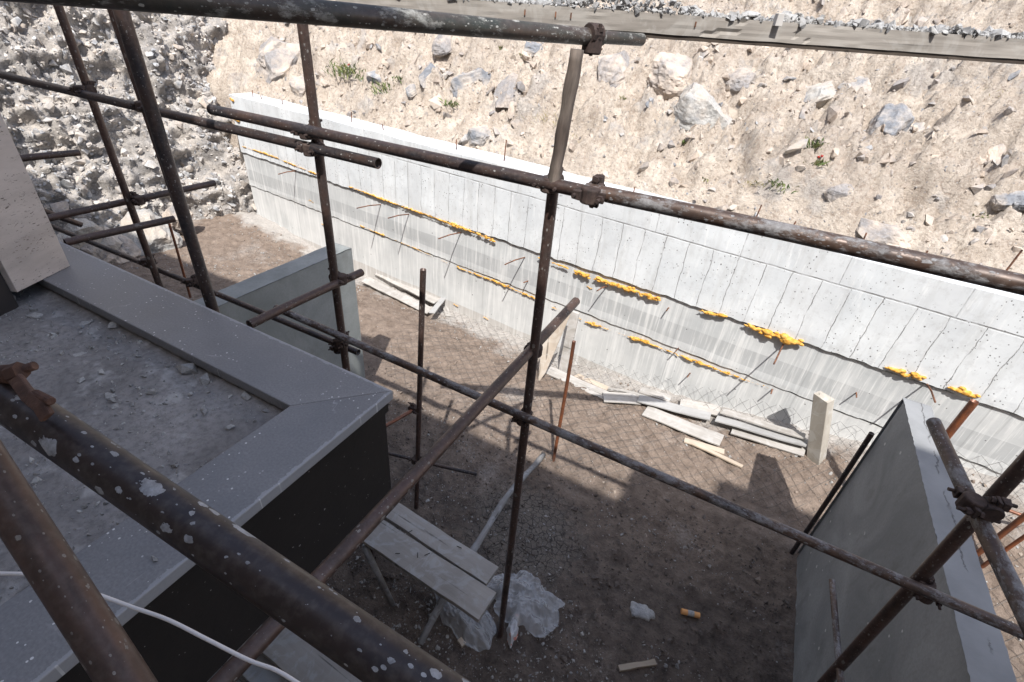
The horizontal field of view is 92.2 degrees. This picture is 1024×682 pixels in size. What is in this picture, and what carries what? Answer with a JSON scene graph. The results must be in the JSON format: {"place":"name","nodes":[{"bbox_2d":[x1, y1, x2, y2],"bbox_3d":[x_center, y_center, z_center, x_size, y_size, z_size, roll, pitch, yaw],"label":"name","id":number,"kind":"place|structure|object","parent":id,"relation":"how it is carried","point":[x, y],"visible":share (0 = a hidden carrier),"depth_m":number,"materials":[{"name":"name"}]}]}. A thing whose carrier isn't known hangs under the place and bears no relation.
{"place":"outdoors","nodes":[
{"label":"outdoors","id":0,"kind":"place"},
{"bbox_2d":[0,113,69,315],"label":"stone pier","id":1,"kind":"structure","parent":0,"point":[31,251],"depth_m":1.79,"materials":[{"name":"stone"}]},
{"bbox_2d":[20,149,80,161],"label":"scaffold tube","id":2,"kind":"object","parent":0,"point":[47,155],"visible":0.79,"depth_m":2.60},
{"bbox_2d":[0,1,253,234],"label":"rubble bank","id":3,"kind":"structure","parent":0,"point":[30,117],"depth_m":6.73,"materials":[{"name":"stone"}]},
{"bbox_2d":[43,99,54,112],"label":"rock","id":4,"kind":"object","parent":3,"relation":"on","point":[49,105],"visible":1,"depth_m":6.21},
{"bbox_2d":[49,201,69,212],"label":"rock","id":5,"kind":"object","parent":3,"relation":"on","point":[56,207],"visible":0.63,"depth_m":6.24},
{"bbox_2d":[0,2,255,230],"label":"rubble","id":6,"kind":"object","parent":3,"relation":"on","point":[65,68],"visible":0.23,"depth_m":6.65,"materials":[{"name":"stone"}]},
{"bbox_2d":[0,571,299,681],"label":"cable","id":7,"kind":"object","parent":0,"point":[290,678],"visible":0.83,"depth_m":0.77,"materials":[{"name":"grey plastic"}]},
{"bbox_2d":[0,383,470,681],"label":"scaffold tube","id":8,"kind":"object","parent":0,"point":[355,640],"visible":0.94,"depth_m":0.43,"materials":[{"name":"metal"}]},
{"bbox_2d":[0,361,55,421],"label":"scaffold clamp","id":9,"kind":"object","parent":8,"relation":"attached to","point":[15,375],"visible":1,"depth_m":0.47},
{"bbox_2d":[0,440,157,681],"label":"scaffold tube","id":10,"kind":"object","parent":8,"relation":"attached to","point":[78,609],"visible":1,"depth_m":0.53,"materials":[{"name":"metal"}]},
{"bbox_2d":[341,544,703,681],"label":"gravel","id":11,"kind":"structure","parent":0,"point":[530,582],"depth_m":2.83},
{"bbox_2d":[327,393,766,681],"bbox_3d":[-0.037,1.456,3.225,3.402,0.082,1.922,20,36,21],"label":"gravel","id":12,"kind":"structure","parent":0,"point":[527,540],"depth_m":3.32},
{"bbox_2d":[112,211,1023,681],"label":"ground","id":13,"kind":"structure","parent":0,"point":[234,251],"depth_m":3.59,"materials":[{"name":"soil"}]},
{"bbox_2d":[56,218,102,249],"bbox_3d":[-5.159,-1.254,5.860,0.468,0.438,0.520,4,34,-2],"label":"boulder","id":14,"kind":"object","parent":13,"relation":"on","point":[88,226],"visible":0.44,"depth_m":5.73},
{"bbox_2d":[80,244,107,259],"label":"boulder","id":15,"kind":"object","parent":13,"relation":"on","point":[96,252],"visible":0.3,"depth_m":5.91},
{"bbox_2d":[53,5,163,287],"bbox_3d":[-2.009,-0.257,2.892,0.119,2.958,0.080,20,36,21],"label":"scaffold tube","id":16,"kind":"object","parent":13,"relation":"on","point":[132,199],"visible":0.73,"depth_m":2.42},
{"bbox_2d":[47,180,215,221],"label":"scaffold tube","id":17,"kind":"object","parent":16,"relation":"attached to","point":[98,207],"visible":0.56,"depth_m":2.54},
{"bbox_2d":[100,225,122,249],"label":"boulder","id":18,"kind":"object","parent":13,"relation":"on","point":[114,242],"visible":0.3,"depth_m":6.06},
{"bbox_2d":[103,235,141,263],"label":"boulder","id":19,"kind":"object","parent":13,"relation":"on","point":[130,247],"visible":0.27,"depth_m":6.16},
{"bbox_2d":[107,9,177,217],"bbox_3d":[-1.659,-0.114,2.755,0.163,2.928,0.033,16,35,15],"label":"scaffold tube","id":20,"kind":"object","parent":13,"relation":"on","point":[116,30],"visible":0.13,"depth_m":2.07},
{"bbox_2d":[119,208,182,255],"bbox_3d":[-4.866,-1.367,6.561,0.753,0.672,0.622,20,36,21],"label":"boulder","id":21,"kind":"object","parent":13,"relation":"on","point":[159,238],"visible":0.48,"depth_m":6.42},
{"bbox_2d":[112,10,219,312],"bbox_3d":[-1.208,-0.247,1.926,0.086,2.124,0.046,20,36,21],"label":"scaffold tube","id":22,"kind":"object","parent":13,"relation":"on","point":[130,42],"visible":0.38,"depth_m":1.65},
{"bbox_2d":[162,205,192,233],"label":"boulder","id":23,"kind":"object","parent":13,"relation":"on","point":[170,211],"visible":0.39,"depth_m":6.78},
{"bbox_2d":[168,223,191,297],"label":"scaffold tube","id":24,"kind":"object","parent":13,"relation":"on","point":[178,256],"visible":0.82,"depth_m":4.66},
{"bbox_2d":[207,662,246,681],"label":"board","id":25,"kind":"object","parent":13,"relation":"on","point":[241,679],"depth_m":2.38,"materials":[{"name":"grey wood"}]},
{"bbox_2d":[226,630,289,681],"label":"board","id":26,"kind":"object","parent":25,"relation":"on","point":[253,673],"visible":0.08,"depth_m":2.36,"materials":[{"name":"grey wood"}]},
{"bbox_2d":[262,627,361,681],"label":"board","id":27,"kind":"object","parent":26,"relation":"on","point":[289,652],"visible":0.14,"depth_m":2.37,"materials":[{"name":"grey wood"}]},
{"bbox_2d":[194,243,364,377],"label":"concrete wall","id":28,"kind":"structure","parent":13,"relation":"on","point":[267,290],"depth_m":3.47,"materials":[{"name":"concrete"}]},
{"bbox_2d":[297,24,373,556],"bbox_3d":[-0.772,0.056,2.314,0.105,3.280,0.077,20,36,21],"label":"scaffold tube","id":29,"kind":"object","parent":13,"relation":"on","point":[309,77],"visible":0.46,"depth_m":1.86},
{"bbox_2d":[0,71,381,168],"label":"scaffold tube","id":30,"kind":"object","parent":29,"relation":"attached to","point":[88,91],"visible":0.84,"depth_m":1.91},
{"bbox_2d":[51,224,360,354],"bbox_3d":[-2.366,-0.522,2.957,3.698,0.148,0.093,20,36,21],"label":"scaffold tube","id":31,"kind":"object","parent":29,"relation":"attached to","point":[191,281],"visible":0.63,"depth_m":2.66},
{"bbox_2d":[44,208,82,226],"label":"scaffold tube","id":32,"kind":"object","parent":31,"relation":"attached to","point":[73,221],"visible":0.45,"depth_m":3.44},
{"bbox_2d":[246,269,363,327],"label":"scaffold tube","id":33,"kind":"object","parent":29,"relation":"attached to","point":[264,317],"visible":0.93,"depth_m":1.90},
{"bbox_2d":[206,104,584,195],"bbox_3d":[-0.454,-0.653,1.636,1.574,0.094,0.115,20,36,21],"label":"scaffold tube","id":34,"kind":"object","parent":29,"relation":"attached to","point":[542,183],"visible":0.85,"depth_m":1.54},
{"bbox_2d":[548,48,583,192],"bbox_3d":[0.135,-0.565,1.289,0.053,0.347,0.037,20,36,21],"label":"timber pole","id":35,"kind":"object","parent":34,"relation":"attached to","point":[571,82],"visible":0.94,"depth_m":1.26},
{"bbox_2d":[336,0,1023,64],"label":"timber board","id":36,"kind":"object","parent":35,"relation":"on","point":[822,37],"visible":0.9,"depth_m":1.42,"materials":[{"name":"wood"}]},
{"bbox_2d":[605,30,645,45],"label":"scaffold tube","id":37,"kind":"object","parent":36,"relation":"attached to","point":[624,38],"visible":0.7,"depth_m":1.37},
{"bbox_2d":[0,0,606,56],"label":"tube","id":38,"kind":"object","parent":37,"relation":"attached to","point":[590,38],"visible":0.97,"depth_m":0.93,"materials":[{"name":"metal"}]},
{"bbox_2d":[448,0,1023,40],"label":"mortar rubble","id":39,"kind":"object","parent":36,"relation":"on","point":[790,17],"visible":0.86,"depth_m":1.41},
{"bbox_2d":[772,13,784,25],"bbox_3d":[0.757,-0.914,1.401,0.020,0.030,0.031,5,34,-1],"label":"wood block","id":40,"kind":"object","parent":36,"relation":"on","point":[778,19],"depth_m":1.39,"materials":[{"name":"grey paint"}]},
{"bbox_2d":[571,174,1023,295],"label":"scaffold tube","id":41,"kind":"object","parent":34,"relation":"attached to","point":[595,192],"visible":1,"depth_m":1.13,"materials":[{"name":"metal"}]},
{"bbox_2d":[273,304,1023,639],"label":"scaffold tube","id":42,"kind":"object","parent":29,"relation":"attached to","point":[927,592],"visible":0.87,"depth_m":1.61,"materials":[{"name":"metal"}]},
{"bbox_2d":[362,527,400,606],"bbox_3d":[-0.797,1.280,3.019,0.206,0.458,0.465,3,34,-4],"label":"trestle","id":43,"kind":"object","parent":13,"relation":"on","point":[375,569],"visible":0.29,"depth_m":2.86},
{"bbox_2d":[363,520,495,622],"bbox_3d":[-0.474,1.223,2.678,0.818,0.036,0.167,22,37,23],"label":"plank","id":44,"kind":"object","parent":43,"relation":"on","point":[465,593],"visible":0.89,"depth_m":2.64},
{"bbox_2d":[384,503,497,585],"bbox_3d":[-0.425,1.141,2.808,0.756,0.036,0.121,23,37,24],"label":"plank","id":45,"kind":"object","parent":43,"relation":"on","point":[443,545],"visible":0.84,"depth_m":2.78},
{"bbox_2d":[361,277,431,313],"bbox_3d":[-1.462,-0.584,6.199,1.225,0.021,0.123,25,50,29],"label":"board","id":46,"kind":"object","parent":13,"relation":"on","point":[393,293],"visible":0.78,"depth_m":6.20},
{"bbox_2d":[374,273,439,303],"bbox_3d":[-1.365,-0.719,6.424,1.149,0.022,0.163,26,45,30],"label":"board","id":47,"kind":"object","parent":13,"relation":"on","point":[428,297],"visible":0.48,"depth_m":6.33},
{"bbox_2d":[408,268,425,508],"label":"scaffold tube","id":48,"kind":"object","parent":13,"relation":"on","point":[417,409],"visible":0.84,"depth_m":2.84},
{"bbox_2d":[386,409,411,427],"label":"scaffold tube","id":49,"kind":"object","parent":48,"relation":"attached to","point":[396,419],"visible":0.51,"depth_m":2.91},
{"bbox_2d":[388,451,476,475],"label":"scaffold tube","id":50,"kind":"object","parent":48,"relation":"attached to","point":[436,464],"visible":0.68,"depth_m":3.20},
{"bbox_2d":[418,452,545,644],"bbox_3d":[-0.119,1.224,3.319,0.058,0.222,1.685,20,35,20],"label":"wooden pole","id":51,"kind":"object","parent":13,"relation":"on","point":[441,602],"visible":0.73,"depth_m":3.13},
{"bbox_2d":[506,613,519,647],"bbox_3d":[0.005,1.658,2.851,0.070,0.077,0.198,9,34,5],"label":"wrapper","id":52,"kind":"object","parent":13,"relation":"on","point":[512,629],"visible":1,"depth_m":2.84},
{"bbox_2d":[497,193,558,637],"bbox_3d":[0.026,0.621,2.135,0.059,2.670,0.037,20,36,21],"label":"scaffold tube","id":53,"kind":"object","parent":13,"relation":"on","point":[546,245],"visible":0.81,"depth_m":1.79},
{"bbox_2d":[208,297,579,681],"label":"scaffold tube","id":54,"kind":"object","parent":53,"relation":"attached to","point":[257,643],"visible":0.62,"depth_m":1.17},
{"bbox_2d":[538,314,570,380],"bbox_3d":[0.404,0.043,4.718,0.245,0.898,0.061,2,34,-5],"label":"plywood sheet","id":55,"kind":"object","parent":13,"relation":"on","point":[550,344],"visible":0.53,"depth_m":4.72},
{"bbox_2d":[332,366,790,681],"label":"clods","id":56,"kind":"object","parent":13,"relation":"on","point":[542,600],"visible":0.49,"depth_m":3.24,"materials":[{"name":"soil"}]},
{"bbox_2d":[552,340,575,461],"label":"scaffold tube","id":57,"kind":"object","parent":13,"relation":"on","point":[565,394],"visible":0.88,"depth_m":3.63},
{"bbox_2d":[111,223,1023,630],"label":"clods","id":58,"kind":"object","parent":13,"relation":"on","point":[567,423],"visible":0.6,"depth_m":4.37,"materials":[{"name":"soil"}]},
{"bbox_2d":[559,311,579,372],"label":"upright board","id":59,"kind":"object","parent":13,"relation":"on","point":[570,334],"visible":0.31,"depth_m":5.00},
{"bbox_2d":[546,367,608,399],"bbox_3d":[0.647,0.419,4.950,0.732,0.021,0.133,23,41,34],"label":"board","id":60,"kind":"object","parent":13,"relation":"on","point":[558,374],"visible":0.84,"depth_m":4.94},
{"bbox_2d":[574,374,619,392],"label":"board","id":61,"kind":"object","parent":13,"relation":"on","point":[599,384],"visible":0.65,"depth_m":4.97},
{"bbox_2d":[603,392,640,404],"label":"board","id":62,"kind":"object","parent":61,"relation":"on","point":[617,397],"visible":0.97,"depth_m":4.68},
{"bbox_2d":[637,395,710,420],"bbox_3d":[1.490,0.612,4.542,0.648,0.020,0.113,13,34,22],"label":"board","id":63,"kind":"object","parent":62,"relation":"on","point":[677,408],"visible":1,"depth_m":4.53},
{"bbox_2d":[608,387,650,396],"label":"board","id":64,"kind":"object","parent":61,"relation":"on","point":[620,390],"visible":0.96,"depth_m":4.78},
{"bbox_2d":[638,387,671,401],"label":"board","id":65,"kind":"object","parent":64,"relation":"on","point":[655,394],"visible":1,"depth_m":4.71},
{"bbox_2d":[229,90,1023,484],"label":"retaining wall","id":66,"kind":"structure","parent":13,"relation":"on","point":[671,304],"depth_m":4.43,"materials":[{"name":"concrete"}]},
{"bbox_2d":[618,659,656,671],"bbox_3d":[0.702,1.817,2.759,0.220,0.024,0.033,-3,35,-10],"label":"stick","id":67,"kind":"object","parent":13,"relation":"on","point":[637,665],"visible":1,"depth_m":2.75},
{"bbox_2d":[630,601,654,621],"bbox_3d":[0.803,1.662,3.026,0.157,0.064,0.106,15,35,13],"label":"mortar splat","id":68,"kind":"object","parent":13,"relation":"on","point":[643,612],"visible":1,"depth_m":3.00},
{"bbox_2d":[642,406,723,445],"bbox_3d":[1.522,0.753,4.409,0.697,0.021,0.153,20,39,29],"label":"board","id":69,"kind":"object","parent":13,"relation":"on","point":[687,427],"visible":1,"depth_m":4.39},
{"bbox_2d":[681,608,699,618],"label":"orange tube","id":70,"kind":"object","parent":13,"relation":"on","point":[690,613],"visible":1,"depth_m":3.02,"materials":[{"name":"plastic"}]},
{"bbox_2d":[377,310,1023,678],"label":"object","id":71,"kind":"structure","parent":13,"relation":"on","point":[648,427],"depth_m":4.34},
{"bbox_2d":[680,398,720,415],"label":"board","id":72,"kind":"object","parent":13,"relation":"on","point":[697,405],"visible":0.7,"depth_m":4.56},
{"bbox_2d":[684,438,724,454],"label":"board","id":73,"kind":"object","parent":13,"relation":"on","point":[713,448],"visible":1,"depth_m":4.21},
{"bbox_2d":[689,440,742,467],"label":"board","id":74,"kind":"object","parent":73,"relation":"on","point":[716,454],"visible":1,"depth_m":4.13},
{"bbox_2d":[731,427,805,456],"bbox_3d":[2.161,0.842,4.168,0.564,0.021,0.103,16,45,31],"label":"board","id":75,"kind":"object","parent":13,"relation":"on","point":[798,450],"visible":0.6,"depth_m":4.14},
{"bbox_2d":[715,415,806,446],"bbox_3d":[2.111,0.764,4.200,0.707,0.020,0.103,14,26,30],"label":"board","id":76,"kind":"object","parent":75,"relation":"on","point":[765,432],"visible":0.98,"depth_m":4.18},
{"bbox_2d":[721,409,805,438],"bbox_3d":[2.144,0.706,4.222,0.654,0.021,0.083,17,30,33],"label":"board","id":77,"kind":"object","parent":76,"relation":"on","point":[770,426],"visible":1,"depth_m":4.20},
{"bbox_2d":[806,391,834,464],"bbox_3d":[2.440,0.728,3.913,0.328,0.662,0.134,25,38,27],"label":"concrete post","id":78,"kind":"object","parent":13,"relation":"on","point":[821,418],"visible":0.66,"depth_m":3.85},
{"bbox_2d":[789,432,874,554],"bbox_3d":[2.023,1.032,3.167,0.034,1.212,0.036,20,36,21],"label":"scaffold tube","id":79,"kind":"object","parent":13,"relation":"on","point":[845,473],"visible":0.81,"depth_m":3.07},
{"bbox_2d":[793,398,1016,681],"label":"concrete wall","id":80,"kind":"structure","parent":13,"relation":"on","point":[892,506],"depth_m":2.24,"materials":[{"name":"concrete"}]},
{"bbox_2d":[817,450,1023,681],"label":"scaffold tube","id":81,"kind":"object","parent":13,"relation":"on","point":[1008,481],"visible":0.88,"depth_m":1.42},
{"bbox_2d":[829,579,844,681],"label":"scaffold tube","id":82,"kind":"object","parent":81,"relation":"attached to","point":[836,630],"visible":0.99,"depth_m":1.86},
{"bbox_2d":[926,417,1023,634],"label":"scaffold tube","id":83,"kind":"object","parent":81,"relation":"attached to","point":[983,513],"visible":1,"depth_m":1.18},
{"bbox_2d":[946,399,978,438],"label":"scaffold tube","id":84,"kind":"object","parent":13,"relation":"on","point":[966,411],"visible":0.5,"depth_m":2.86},
{"bbox_2d":[976,512,1023,556],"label":"scaffold tube","id":85,"kind":"object","parent":13,"relation":"on","point":[1011,526],"visible":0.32,"depth_m":3.07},
{"bbox_2d":[981,534,1023,568],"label":"scaffold tube","id":86,"kind":"object","parent":13,"relation":"on","point":[1011,545],"visible":0.43,"depth_m":3.11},
{"bbox_3d":[-1.600,1.312,-3.508,29.500,7.450,6.000,20,36,21],"label":"building","id":87,"kind":"object","parent":13,"relation":"on","visible":0},
{"bbox_2d":[0,241,392,681],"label":"balcony","id":88,"kind":"structure","parent":87,"relation":"attached to","point":[301,479],"depth_m":1.40,"materials":[{"name":"concrete"}]},
{"bbox_2d":[63,215,175,244],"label":"scaffold tube","id":89,"kind":"object","parent":88,"relation":"attached to","point":[82,238],"visible":0.98,"depth_m":2.30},
{"bbox_2d":[0,289,275,600],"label":"crumbs","id":90,"kind":"object","parent":88,"relation":"on","point":[35,480],"visible":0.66,"depth_m":1.50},
{"bbox_2d":[175,363,197,373],"bbox_3d":[-1.050,0.092,1.588,0.061,0.041,0.040,-13,38,-25],"label":"mortar lump","id":91,"kind":"object","parent":88,"relation":"on","point":[188,368],"visible":1,"depth_m":1.58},
{"bbox_2d":[206,0,1023,273],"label":"hillside","id":92,"kind":"structure","parent":0,"point":[645,135],"depth_m":4.46,"materials":[{"name":"soil"}]},
{"bbox_2d":[258,36,286,67],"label":"boulder","id":93,"kind":"object","parent":92,"relation":"on","point":[270,43],"visible":0.52,"depth_m":6.95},
{"bbox_2d":[255,43,300,83],"bbox_3d":[-3.369,-3.962,7.097,0.614,0.606,0.589,20,36,21],"label":"boulder","id":94,"kind":"object","parent":92,"relation":"on","point":[280,62],"visible":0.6,"depth_m":6.94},
{"bbox_2d":[289,74,305,97],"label":"boulder","id":95,"kind":"object","parent":92,"relation":"on","point":[297,85],"visible":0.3,"depth_m":6.67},
{"bbox_2d":[321,58,365,81],"bbox_3d":[-2.130,-3.547,6.422,0.555,0.277,0.691,-20,41,-33],"label":"weed","id":96,"kind":"object","parent":92,"relation":"on","point":[342,69],"visible":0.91,"depth_m":6.37,"materials":[{"name":"green plant"}]},
{"bbox_2d":[366,70,381,83],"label":"boulder","id":97,"kind":"object","parent":92,"relation":"on","point":[370,75],"visible":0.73,"depth_m":6.08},
{"bbox_2d":[367,78,393,94],"bbox_3d":[-1.606,-3.117,6.025,0.346,0.193,0.499,-12,38,-25],"label":"weed","id":98,"kind":"object","parent":92,"relation":"on","point":[383,88],"visible":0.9,"depth_m":6.00,"materials":[{"name":"green plant"}]},
{"bbox_2d":[405,84,416,99],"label":"boulder","id":99,"kind":"object","parent":92,"relation":"on","point":[411,91],"visible":0.73,"depth_m":5.91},
{"bbox_2d":[418,61,442,88],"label":"boulder","id":100,"kind":"object","parent":92,"relation":"on","point":[425,73],"visible":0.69,"depth_m":5.83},
{"bbox_2d":[432,35,451,57],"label":"boulder","id":101,"kind":"object","parent":92,"relation":"on","point":[441,45],"visible":0.56,"depth_m":6.04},
{"bbox_2d":[449,68,490,97],"bbox_3d":[-0.494,-3.028,5.874,0.551,0.430,0.435,-10,37,-22],"label":"boulder","id":102,"kind":"object","parent":92,"relation":"on","point":[461,80],"visible":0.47,"depth_m":5.73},
{"bbox_2d":[467,125,490,147],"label":"boulder","id":103,"kind":"object","parent":92,"relation":"on","point":[479,136],"visible":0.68,"depth_m":5.34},
{"bbox_2d":[493,72,517,108],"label":"boulder","id":104,"kind":"object","parent":92,"relation":"on","point":[506,86],"visible":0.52,"depth_m":5.44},
{"bbox_2d":[523,41,542,57],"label":"boulder","id":105,"kind":"object","parent":92,"relation":"on","point":[532,48],"visible":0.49,"depth_m":5.57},
{"bbox_2d":[597,51,629,87],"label":"boulder","id":106,"kind":"object","parent":92,"relation":"on","point":[611,68],"visible":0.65,"depth_m":5.04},
{"bbox_2d":[229,0,1020,248],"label":"loose stones","id":107,"kind":"object","parent":92,"relation":"on","point":[797,146],"visible":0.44,"depth_m":4.29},
{"bbox_2d":[250,0,1023,268],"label":"loose stones","id":108,"kind":"object","parent":92,"relation":"on","point":[435,102],"visible":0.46,"depth_m":4.49,"materials":[{"name":"stone"}]},
{"bbox_2d":[647,52,691,99],"bbox_3d":[1.640,-2.656,4.965,0.442,0.420,0.490,30,41,32],"label":"boulder","id":109,"kind":"object","parent":92,"relation":"on","point":[669,74],"visible":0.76,"depth_m":4.84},
{"bbox_2d":[673,82,733,130],"bbox_3d":[1.769,-2.174,4.665,0.664,0.459,0.442,43,49,43],"label":"boulder","id":110,"kind":"object","parent":92,"relation":"on","point":[697,103],"visible":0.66,"depth_m":4.53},
{"bbox_2d":[725,67,755,93],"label":"boulder","id":111,"kind":"object","parent":92,"relation":"on","point":[739,79],"visible":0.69,"depth_m":4.62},
{"bbox_2d":[752,178,800,192],"bbox_3d":[2.184,-1.297,4.038,0.360,0.155,0.213,29,40,31],"label":"weed","id":112,"kind":"object","parent":92,"relation":"on","point":[779,184],"visible":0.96,"depth_m":4.02,"materials":[{"name":"green plant"}]},
{"bbox_2d":[805,81,836,107],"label":"boulder","id":113,"kind":"object","parent":92,"relation":"on","point":[821,94],"visible":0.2,"depth_m":4.32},
{"bbox_2d":[824,183,853,201],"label":"boulder","id":114,"kind":"object","parent":92,"relation":"on","point":[832,193],"visible":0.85,"depth_m":3.85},
{"bbox_2d":[847,76,871,96],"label":"boulder","id":115,"kind":"object","parent":92,"relation":"on","point":[865,84],"visible":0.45,"depth_m":4.22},
{"bbox_2d":[856,218,910,248],"bbox_3d":[2.839,-0.789,3.813,0.398,0.256,0.286,20,36,21],"label":"boulder","id":116,"kind":"object","parent":92,"relation":"on","point":[878,232],"visible":0.52,"depth_m":3.73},
{"bbox_2d":[866,103,913,135],"bbox_3d":[3.156,-1.774,4.126,0.324,0.400,0.383,20,36,21],"label":"boulder","id":117,"kind":"object","parent":92,"relation":"on","point":[896,118],"visible":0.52,"depth_m":4.02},
{"bbox_2d":[983,144,1006,165],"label":"boulder","id":118,"kind":"object","parent":92,"relation":"on","point":[996,152],"visible":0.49,"depth_m":3.73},
{"bbox_2d":[990,190,1023,210],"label":"boulder","id":119,"kind":"object","parent":92,"relation":"on","point":[1002,202],"visible":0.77,"depth_m":3.54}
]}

